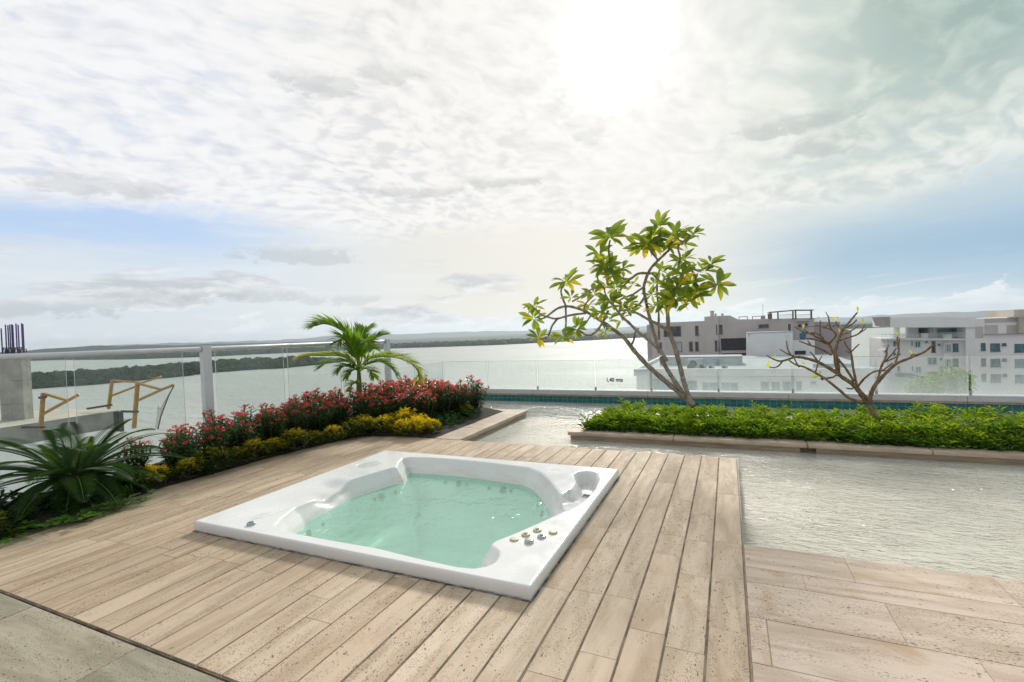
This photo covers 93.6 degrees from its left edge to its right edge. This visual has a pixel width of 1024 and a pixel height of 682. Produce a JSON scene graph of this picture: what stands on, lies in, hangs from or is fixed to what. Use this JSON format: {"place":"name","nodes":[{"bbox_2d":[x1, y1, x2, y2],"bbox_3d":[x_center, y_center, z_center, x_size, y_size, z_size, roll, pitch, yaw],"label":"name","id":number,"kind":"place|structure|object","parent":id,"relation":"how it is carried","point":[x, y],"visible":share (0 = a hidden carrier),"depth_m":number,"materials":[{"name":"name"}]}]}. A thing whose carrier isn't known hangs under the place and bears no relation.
{"place":"outdoors","nodes":[
{"label":"outdoors","id":0,"kind":"place"},
{"bbox_2d":[0,323,33,419],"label":"concrete column","id":1,"kind":"structure","parent":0,"point":[16,398],"depth_m":18.93,"materials":[{"name":"concrete"}]},
{"bbox_2d":[0,408,123,447],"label":"concrete slab","id":2,"kind":"structure","parent":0,"point":[91,420],"depth_m":19.15,"materials":[{"name":"concrete"}]},
{"bbox_2d":[21,392,79,430],"bbox_3d":[-16.570,2.534,17.277,1.930,1.404,0.291,-2,1,-2],"label":"net bracket","id":3,"kind":"object","parent":2,"relation":"attached to","point":[42,397],"visible":0.97,"depth_m":17.29,"materials":[{"name":"wood"}]},
{"bbox_2d":[86,376,161,409],"bbox_3d":[-16.518,2.215,20.478,3.041,1.347,0.281,-2,1,-1],"label":"net bracket","id":4,"kind":"object","parent":2,"relation":"attached to","point":[110,396],"visible":0.9,"depth_m":20.49,"materials":[{"name":"wood"}]},
{"bbox_2d":[120,382,174,427],"bbox_3d":[-13.302,2.339,17.584,1.838,1.685,0.283,-2,1,-2],"label":"net bracket","id":5,"kind":"object","parent":2,"relation":"attached to","point":[135,411],"visible":1,"depth_m":17.59,"materials":[{"name":"brown metal"}]},
{"bbox_2d":[155,385,173,428],"bbox_3d":[-13.011,2.469,17.846,1.454,1.656,0.497,-2,1,24],"label":"safety net","id":6,"kind":"object","parent":5,"relation":"hanging from","point":[158,425],"visible":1,"depth_m":17.59,"materials":[{"name":"fabric"}]},
{"bbox_2d":[0,341,333,353],"bbox_3d":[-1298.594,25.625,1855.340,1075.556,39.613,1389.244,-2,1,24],"label":"wooded hill","id":7,"kind":"structure","parent":0,"point":[89,348],"depth_m":1751.81,"materials":[{"name":"plant"}]},
{"bbox_2d":[0,339,391,446],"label":"balcony railing","id":8,"kind":"object","parent":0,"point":[206,372],"visible":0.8,"depth_m":5.50,"materials":[{"name":"white metal"}]},
{"bbox_2d":[0,327,904,500],"bbox_3d":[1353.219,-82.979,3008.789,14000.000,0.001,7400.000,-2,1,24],"label":"bay water","id":9,"kind":"structure","parent":0,"point":[585,364],"depth_m":354.64,"materials":[{"name":"liquid"}]},
{"bbox_2d":[31,355,341,388],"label":"mangrove spit","id":10,"kind":"structure","parent":9,"relation":"on","point":[55,378],"depth_m":442.73,"materials":[{"name":"green plant"}]},
{"bbox_2d":[35,316,987,360],"bbox_3d":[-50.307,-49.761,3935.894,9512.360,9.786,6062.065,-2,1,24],"label":"shore","id":11,"kind":"structure","parent":0,"point":[469,337],"depth_m":2573.05,"materials":[{"name":"plant"}]},
{"bbox_2d":[30,323,875,360],"bbox_3d":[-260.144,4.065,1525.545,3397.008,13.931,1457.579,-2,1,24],"label":"shore woodland","id":12,"kind":"object","parent":11,"relation":"on","point":[330,348],"visible":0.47,"depth_m":1167.23,"materials":[{"name":"green plant"}]},
{"bbox_2d":[0,0,1023,351],"label":"sky","id":13,"kind":"structure","parent":0,"point":[177,171],"materials":[{"name":"white"}]},
{"bbox_2d":[108,309,1018,345],"bbox_3d":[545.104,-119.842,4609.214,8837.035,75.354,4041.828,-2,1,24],"label":"mountains","id":14,"kind":"structure","parent":0,"point":[938,314],"depth_m":5193.68,"materials":[{"name":"grey"}]},
{"bbox_2d":[401,417,1023,580],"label":"pool floor","id":15,"kind":"structure","parent":0,"point":[984,549],"depth_m":3.79,"materials":[{"name":"stone"}]},
{"bbox_2d":[0,407,527,539],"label":"planter","id":16,"kind":"object","parent":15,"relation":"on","point":[487,421],"visible":0.39,"depth_m":6.29,"materials":[{"name":"concrete"}]},
{"bbox_2d":[0,481,11,504],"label":"spurge shrub","id":17,"kind":"object","parent":16,"relation":"on","point":[2,494],"visible":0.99,"depth_m":3.71,"materials":[{"name":"green plant"}]},
{"bbox_2d":[0,510,23,539],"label":"golden shrub","id":18,"kind":"object","parent":16,"relation":"in","point":[4,523],"visible":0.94,"depth_m":3.35,"materials":[{"name":"green plant"}]},
{"bbox_2d":[0,521,53,543],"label":"creeper","id":19,"kind":"object","parent":16,"relation":"on","point":[23,534],"visible":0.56,"depth_m":3.35,"materials":[{"name":"green plant"}]},
{"bbox_2d":[0,516,70,543],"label":"creeper","id":20,"kind":"object","parent":16,"relation":"on","point":[25,527],"visible":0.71,"depth_m":3.43,"materials":[{"name":"green plant"}]},
{"bbox_2d":[18,507,101,529],"bbox_3d":[-3.299,1.322,3.561,0.389,0.062,0.393,-2,1,-2],"label":"creeper","id":21,"kind":"object","parent":16,"relation":"on","point":[67,517],"visible":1,"depth_m":3.55,"materials":[{"name":"green plant"}]},
{"bbox_2d":[71,510,109,519],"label":"creeper","id":22,"kind":"object","parent":16,"relation":"on","point":[96,515],"visible":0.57,"depth_m":3.65,"materials":[{"name":"green plant"}]},
{"bbox_2d":[0,419,190,520],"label":"cycad","id":23,"kind":"object","parent":16,"relation":"on","point":[89,470],"visible":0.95,"depth_m":3.87,"materials":[{"name":"green plant"}]},
{"bbox_2d":[77,494,135,514],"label":"creeper","id":24,"kind":"object","parent":16,"relation":"on","point":[129,500],"visible":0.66,"depth_m":3.87,"materials":[{"name":"green plant"}]},
{"bbox_2d":[72,489,154,518],"bbox_3d":[-3.165,1.313,3.877,0.278,0.056,0.650,-2,1,24],"label":"creeper","id":25,"kind":"object","parent":16,"relation":"on","point":[123,502],"visible":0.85,"depth_m":3.90,"materials":[{"name":"green plant"}]},
{"bbox_2d":[111,436,154,472],"bbox_3d":[-3.680,1.128,4.666,0.385,0.403,0.402,-3,1,-24],"label":"spurge shrub","id":26,"kind":"object","parent":16,"relation":"on","point":[136,462],"visible":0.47,"depth_m":4.65,"materials":[{"name":"green plant"}]},
{"bbox_2d":[134,464,171,489],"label":"golden shrub","id":27,"kind":"object","parent":16,"relation":"in","point":[163,469],"visible":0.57,"depth_m":4.41,"materials":[{"name":"yellow plant"}]},
{"bbox_2d":[152,426,205,466],"bbox_3d":[-3.346,1.088,4.783,0.452,0.453,0.432,-2,1,-6],"label":"spurge shrub","id":28,"kind":"object","parent":16,"relation":"on","point":[175,446],"visible":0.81,"depth_m":4.78,"materials":[{"name":"green plant"}]},
{"bbox_2d":[165,423,203,459],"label":"spurge shrub","id":29,"kind":"object","parent":16,"relation":"on","point":[185,428],"visible":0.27,"depth_m":5.09,"materials":[{"name":"red plant"}]},
{"bbox_2d":[167,454,208,474],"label":"golden shrub","id":30,"kind":"object","parent":16,"relation":"in","point":[170,464],"visible":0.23,"depth_m":4.72,"materials":[{"name":"yellow plant"}]},
{"bbox_2d":[168,457,209,480],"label":"golden shrub","id":31,"kind":"object","parent":16,"relation":"in","point":[185,463],"visible":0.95,"depth_m":4.60,"materials":[{"name":"yellow plant"}]},
{"bbox_2d":[193,419,230,460],"bbox_3d":[-3.173,1.063,5.086,0.421,0.476,0.409,-2,1,-9],"label":"spurge shrub","id":32,"kind":"object","parent":16,"relation":"on","point":[206,438],"visible":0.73,"depth_m":5.07,"materials":[{"name":"green plant"}]},
{"bbox_2d":[194,409,234,448],"bbox_3d":[-3.322,1.026,5.404,0.472,0.548,0.485,-2,1,15],"label":"spurge shrub","id":33,"kind":"object","parent":16,"relation":"on","point":[219,422],"visible":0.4,"depth_m":5.36,"materials":[{"name":"red plant"}]},
{"bbox_2d":[191,445,240,474],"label":"golden shrub","id":34,"kind":"object","parent":16,"relation":"in","point":[211,454],"visible":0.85,"depth_m":4.81,"materials":[{"name":"yellow plant"}]},
{"bbox_2d":[220,446,252,467],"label":"golden shrub","id":35,"kind":"object","parent":16,"relation":"in","point":[236,449],"visible":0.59,"depth_m":5.07,"materials":[{"name":"yellow plant"}]},
{"bbox_2d":[0,406,479,524],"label":"ground cover","id":36,"kind":"object","parent":16,"relation":"on","point":[46,501],"visible":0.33,"depth_m":3.94,"materials":[{"name":"green plant"}]},
{"bbox_2d":[217,411,264,450],"bbox_3d":[-3.038,1.042,5.410,0.472,0.495,0.494,-2,1,22],"label":"spurge shrub","id":37,"kind":"object","parent":16,"relation":"on","point":[242,433],"visible":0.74,"depth_m":5.38,"materials":[{"name":"green plant"}]},
{"bbox_2d":[228,404,257,443],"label":"spurge shrub","id":38,"kind":"object","parent":16,"relation":"on","point":[247,412],"visible":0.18,"depth_m":5.75,"materials":[{"name":"red plant"}]},
{"bbox_2d":[234,437,276,463],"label":"golden shrub","id":39,"kind":"object","parent":16,"relation":"in","point":[253,445],"visible":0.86,"depth_m":5.21,"materials":[{"name":"yellow plant"}]},
{"bbox_2d":[253,404,280,440],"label":"spurge shrub","id":40,"kind":"object","parent":16,"relation":"on","point":[272,408],"visible":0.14,"depth_m":6.02,"materials":[{"name":"red plant"}]},
{"bbox_2d":[250,402,288,442],"bbox_3d":[-2.896,1.001,5.757,0.474,0.551,0.487,-1,2,42],"label":"spurge shrub","id":41,"kind":"object","parent":16,"relation":"on","point":[271,428],"visible":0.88,"depth_m":5.72,"materials":[{"name":"green plant"}]},
{"bbox_2d":[260,437,290,455],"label":"golden shrub","id":42,"kind":"object","parent":16,"relation":"in","point":[274,441],"visible":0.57,"depth_m":5.46,"materials":[{"name":"yellow plant"}]},
{"bbox_2d":[272,397,313,432],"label":"spurge shrub","id":43,"kind":"object","parent":16,"relation":"on","point":[298,419],"visible":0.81,"depth_m":6.03,"materials":[{"name":"green plant"}]},
{"bbox_2d":[275,426,313,452],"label":"golden shrub","id":44,"kind":"object","parent":16,"relation":"in","point":[295,436],"visible":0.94,"depth_m":5.59,"materials":[{"name":"yellow plant"}]},
{"bbox_2d":[279,394,310,429],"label":"spurge shrub","id":45,"kind":"object","parent":16,"relation":"on","point":[289,400],"visible":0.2,"depth_m":6.32,"materials":[{"name":"red plant"}]},
{"bbox_2d":[301,430,327,444],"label":"golden shrub","id":46,"kind":"object","parent":16,"relation":"in","point":[319,435],"visible":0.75,"depth_m":5.84,"materials":[{"name":"yellow plant"}]},
{"bbox_2d":[299,387,332,421],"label":"spurge shrub","id":47,"kind":"object","parent":16,"relation":"on","point":[309,396],"visible":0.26,"depth_m":6.67,"materials":[{"name":"red plant"}]},
{"bbox_2d":[302,394,338,432],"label":"spurge shrub","id":48,"kind":"object","parent":16,"relation":"on","point":[320,414],"visible":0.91,"depth_m":6.31,"materials":[{"name":"green plant"}]},
{"bbox_2d":[321,424,346,440],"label":"golden shrub","id":49,"kind":"object","parent":16,"relation":"in","point":[335,430],"visible":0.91,"depth_m":6.04,"materials":[{"name":"yellow plant"}]},
{"bbox_2d":[321,387,351,412],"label":"spurge shrub","id":50,"kind":"object","parent":16,"relation":"on","point":[338,394],"visible":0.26,"depth_m":6.99,"materials":[{"name":"red plant"}]},
{"bbox_2d":[325,394,352,425],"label":"spurge shrub","id":51,"kind":"object","parent":16,"relation":"on","point":[341,415],"visible":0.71,"depth_m":6.63,"materials":[{"name":"green plant"}]},
{"bbox_2d":[340,418,370,436],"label":"golden shrub","id":52,"kind":"object","parent":16,"relation":"in","point":[353,432],"visible":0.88,"depth_m":6.22,"materials":[{"name":"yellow plant"}]},
{"bbox_2d":[291,312,427,394],"bbox_3d":[-2.195,0.395,7.150,1.992,1.669,1.372,-2,1,2],"label":"palm","id":53,"kind":"object","parent":16,"relation":"on","point":[360,342],"visible":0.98,"depth_m":6.97,"materials":[{"name":"green plant"}]},
{"bbox_2d":[344,387,374,417],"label":"spurge shrub","id":54,"kind":"object","parent":16,"relation":"on","point":[357,401],"visible":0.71,"depth_m":6.91,"materials":[{"name":"green plant"}]},
{"bbox_2d":[354,382,377,409],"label":"spurge shrub","id":55,"kind":"object","parent":16,"relation":"on","point":[367,386],"visible":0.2,"depth_m":7.55,"materials":[{"name":"red plant"}]},
{"bbox_2d":[351,416,380,434],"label":"golden shrub","id":56,"kind":"object","parent":16,"relation":"in","point":[366,419],"visible":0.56,"depth_m":6.37,"materials":[{"name":"yellow plant"}]},
{"bbox_2d":[363,383,393,406],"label":"spurge shrub","id":57,"kind":"object","parent":16,"relation":"on","point":[379,390],"visible":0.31,"depth_m":7.33,"materials":[{"name":"red plant"}]},
{"bbox_2d":[363,393,395,419],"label":"spurge shrub","id":58,"kind":"object","parent":16,"relation":"on","point":[380,407],"visible":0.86,"depth_m":6.90,"materials":[{"name":"green plant"}]},
{"bbox_2d":[369,414,400,433],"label":"golden shrub","id":59,"kind":"object","parent":16,"relation":"in","point":[386,419],"visible":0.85,"depth_m":6.31,"materials":[{"name":"yellow plant"}]},
{"bbox_2d":[380,382,411,415],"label":"spurge shrub","id":60,"kind":"object","parent":16,"relation":"on","point":[393,391],"visible":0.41,"depth_m":7.22,"materials":[{"name":"red plant"}]},
{"bbox_2d":[388,419,413,433],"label":"golden shrub","id":61,"kind":"object","parent":16,"relation":"in","point":[398,423],"visible":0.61,"depth_m":6.30,"materials":[{"name":"yellow plant"}]},
{"bbox_2d":[386,407,419,428],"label":"golden shrub","id":62,"kind":"object","parent":16,"relation":"in","point":[405,413],"visible":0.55,"depth_m":6.57,"materials":[{"name":"yellow plant"}]},
{"bbox_2d":[389,386,420,420],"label":"spurge shrub","id":63,"kind":"object","parent":16,"relation":"on","point":[402,402],"visible":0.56,"depth_m":6.95,"materials":[{"name":"green plant"}]},
{"bbox_2d":[397,416,432,436],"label":"golden shrub","id":64,"kind":"object","parent":16,"relation":"in","point":[415,421],"visible":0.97,"depth_m":6.18,"materials":[{"name":"yellow plant"}]},
{"bbox_2d":[406,381,434,413],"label":"spurge shrub","id":65,"kind":"object","parent":16,"relation":"on","point":[416,389],"visible":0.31,"depth_m":7.24,"materials":[{"name":"red plant"}]},
{"bbox_2d":[411,388,440,417],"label":"spurge shrub","id":66,"kind":"object","parent":16,"relation":"on","point":[425,408],"visible":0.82,"depth_m":6.95,"materials":[{"name":"green plant"}]},
{"bbox_2d":[418,417,442,433],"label":"golden shrub","id":67,"kind":"object","parent":16,"relation":"in","point":[428,420],"visible":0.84,"depth_m":6.29,"materials":[{"name":"yellow plant"}]},
{"bbox_2d":[431,380,458,414],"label":"spurge shrub","id":68,"kind":"object","parent":16,"relation":"on","point":[441,398],"visible":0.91,"depth_m":7.29,"materials":[{"name":"green plant"}]},
{"bbox_2d":[446,379,474,412],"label":"spurge shrub","id":69,"kind":"object","parent":16,"relation":"on","point":[460,399],"visible":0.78,"depth_m":7.47,"materials":[{"name":"green plant"}]},
{"bbox_2d":[461,375,489,409],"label":"spurge shrub","id":70,"kind":"object","parent":16,"relation":"on","point":[476,402],"visible":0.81,"depth_m":7.79,"materials":[{"name":"green plant"}]},
{"bbox_2d":[567,411,1023,483],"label":"planter","id":71,"kind":"object","parent":15,"relation":"on","point":[973,456],"visible":0.62,"depth_m":4.99,"materials":[{"name":"concrete"}]},
{"bbox_2d":[519,209,736,407],"bbox_3d":[1.375,-0.421,6.520,3.057,2.635,1.241,-2,1,24],"label":"plumeria tree","id":72,"kind":"object","parent":71,"relation":"on","point":[671,290],"visible":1,"depth_m":6.28,"materials":[{"name":"green plant"}]},
{"bbox_2d":[578,397,1023,450],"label":"hedge","id":73,"kind":"object","parent":71,"relation":"on","point":[919,429],"visible":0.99,"depth_m":5.40,"materials":[{"name":"green plant"}]},
{"bbox_2d":[766,306,933,417],"bbox_3d":[3.749,0.248,5.508,1.495,1.270,0.714,-2,1,24],"label":"plumeria tree","id":74,"kind":"object","parent":71,"relation":"on","point":[837,361],"visible":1,"depth_m":5.42,"materials":[{"name":"brown plant"}]},
{"bbox_2d":[418,400,1023,580],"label":"pool water","id":75,"kind":"structure","parent":0,"point":[801,473],"depth_m":3.85,"materials":[{"name":"liquid"}]},
{"bbox_2d":[742,545,1023,681],"bbox_3d":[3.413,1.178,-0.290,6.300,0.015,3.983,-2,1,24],"label":"side paving","id":76,"kind":"structure","parent":0,"point":[835,619],"depth_m":2.05,"materials":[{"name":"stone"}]},
{"label":"street","id":77,"kind":"structure","parent":0,"visible":0},
{"bbox_2d":[647,310,851,361],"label":"grey building","id":78,"kind":"structure","parent":77,"relation":"on","point":[711,334],"depth_m":91.70,"materials":[{"name":"paint"}]},
{"bbox_2d":[664,326,680,336],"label":"window","id":79,"kind":"structure","parent":78,"relation":"in","point":[676,330],"depth_m":95.07,"materials":[{"name":"glass"}]},
{"bbox_2d":[634,354,887,392],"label":"white building","id":80,"kind":"structure","parent":77,"relation":"on","point":[741,372],"depth_m":54.72,"materials":[{"name":"paint"}]},
{"bbox_2d":[634,368,649,389],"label":"roof turret","id":81,"kind":"object","parent":80,"relation":"on","point":[642,378],"visible":0.65,"depth_m":56.85,"materials":[{"name":"white paint"}]},
{"bbox_2d":[652,378,676,389],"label":"window","id":82,"kind":"structure","parent":80,"relation":"in","point":[658,384],"depth_m":57.98,"materials":[{"name":"glass"}]},
{"bbox_2d":[677,380,697,389],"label":"window","id":83,"kind":"structure","parent":80,"relation":"in","point":[692,384],"depth_m":56.51,"materials":[{"name":"glass"}]},
{"bbox_2d":[688,359,702,368],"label":"air conditioner","id":84,"kind":"object","parent":80,"relation":"on","point":[695,363],"visible":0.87,"depth_m":59.05,"materials":[{"name":"metal"}]},
{"bbox_2d":[701,382,717,390],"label":"window","id":85,"kind":"structure","parent":80,"relation":"in","point":[706,386],"depth_m":55.67,"materials":[{"name":"glass"}]},
{"bbox_2d":[720,382,738,390],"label":"window","id":86,"kind":"structure","parent":80,"relation":"in","point":[725,386],"depth_m":54.81,"materials":[{"name":"glass"}]},
{"bbox_2d":[760,381,769,390],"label":"window","id":87,"kind":"structure","parent":80,"relation":"in","point":[764,385],"depth_m":53.34,"materials":[{"name":"glass"}]},
{"bbox_2d":[770,381,781,391],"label":"window","id":88,"kind":"structure","parent":80,"relation":"in","point":[775,385],"depth_m":52.90,"materials":[{"name":"glass"}]},
{"bbox_2d":[782,381,791,391],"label":"window","id":89,"kind":"structure","parent":80,"relation":"in","point":[786,385],"depth_m":52.47,"materials":[{"name":"glass"}]},
{"bbox_2d":[795,381,802,391],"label":"window","id":90,"kind":"structure","parent":80,"relation":"in","point":[798,384],"depth_m":52.01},
{"bbox_2d":[746,331,814,354],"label":"white building","id":91,"kind":"structure","parent":77,"relation":"on","point":[766,343],"depth_m":81.08,"materials":[{"name":"paint"}]},
{"bbox_2d":[903,375,944,393],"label":"street tree","id":92,"kind":"object","parent":77,"relation":"on","point":[916,387],"visible":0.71,"depth_m":61.29,"materials":[{"name":"green plant"}]},
{"bbox_2d":[869,317,1023,394],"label":"apartment block","id":93,"kind":"structure","parent":77,"relation":"on","point":[987,346],"depth_m":71.41,"materials":[{"name":"paint"}]},
{"bbox_2d":[927,357,937,364],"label":"window","id":94,"kind":"structure","parent":93,"relation":"in","point":[930,360],"depth_m":72.88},
{"bbox_2d":[937,328,956,337],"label":"window","id":95,"kind":"structure","parent":93,"relation":"in","point":[940,332],"depth_m":73.95,"materials":[{"name":"glass"}]},
{"bbox_2d":[942,343,951,393],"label":"bay window","id":96,"kind":"structure","parent":93,"relation":"in","point":[943,351],"depth_m":71.64,"materials":[{"name":"white paint"}]},
{"bbox_2d":[990,343,1000,351],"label":"window","id":97,"kind":"structure","parent":93,"relation":"in","point":[994,347],"depth_m":69.35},
{"bbox_2d":[991,374,1001,382],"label":"window","id":98,"kind":"structure","parent":93,"relation":"in","point":[995,378],"depth_m":69.44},
{"bbox_2d":[1014,344,1023,352],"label":"window","id":99,"kind":"structure","parent":93,"relation":"in","point":[1019,348],"depth_m":68.29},
{"bbox_2d":[923,363,978,393],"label":"street tree","id":100,"kind":"object","parent":77,"relation":"on","point":[959,386],"visible":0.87,"depth_m":61.44,"materials":[{"name":"green plant"}]},
{"bbox_2d":[988,309,1023,332],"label":"beige building","id":101,"kind":"structure","parent":77,"relation":"on","point":[1019,314],"depth_m":73.04,"materials":[{"name":"paint"}]},
{"bbox_3d":[2.100,15.934,2.978,11.920,26.480,12.060,-2,1,24],"label":"terrace building","id":102,"kind":"object","parent":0,"visible":0},
{"bbox_2d":[467,387,1023,422],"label":"pool wall","id":103,"kind":"structure","parent":102,"relation":"on","point":[804,400],"depth_m":8.05,"materials":[{"name":"teal tile"}]},
{"bbox_2d":[384,354,1023,395],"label":"glass railing","id":104,"kind":"object","parent":103,"relation":"on","point":[876,391],"visible":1,"depth_m":8.26,"materials":[{"name":"clear glass"}]},
{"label":"terrace slab","id":105,"kind":"structure","parent":0,"visible":0},
{"bbox_2d":[0,436,749,681],"bbox_3d":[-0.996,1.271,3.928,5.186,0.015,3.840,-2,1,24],"label":"deck","id":106,"kind":"structure","parent":105,"relation":"on","point":[156,572],"depth_m":2.46,"materials":[{"name":"wood"}]},
{"bbox_2d":[193,450,619,602],"bbox_3d":[-0.631,1.492,3.768,2.544,0.662,2.064,-2,1,24],"label":"hot tub","id":107,"kind":"object","parent":106,"relation":"in","point":[507,528],"visible":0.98,"depth_m":3.98,"materials":[{"name":"plastic"}]},
{"bbox_2d":[737,460,743,545],"bbox_3d":[0.364,1.359,4.359,3.086,0.286,1.972,-2,1,24],"label":"deck edge","id":108,"kind":"object","parent":106,"relation":"on","point":[740,506],"visible":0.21,"depth_m":3.44,"materials":[{"name":"wood"}]},
{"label":"paving bed","id":109,"kind":"structure","parent":0,"visible":0},
{"bbox_2d":[0,593,223,681],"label":"front paving","id":110,"kind":"structure","parent":109,"relation":"on","point":[38,645],"depth_m":2.04,"materials":[{"name":"grey stone"}]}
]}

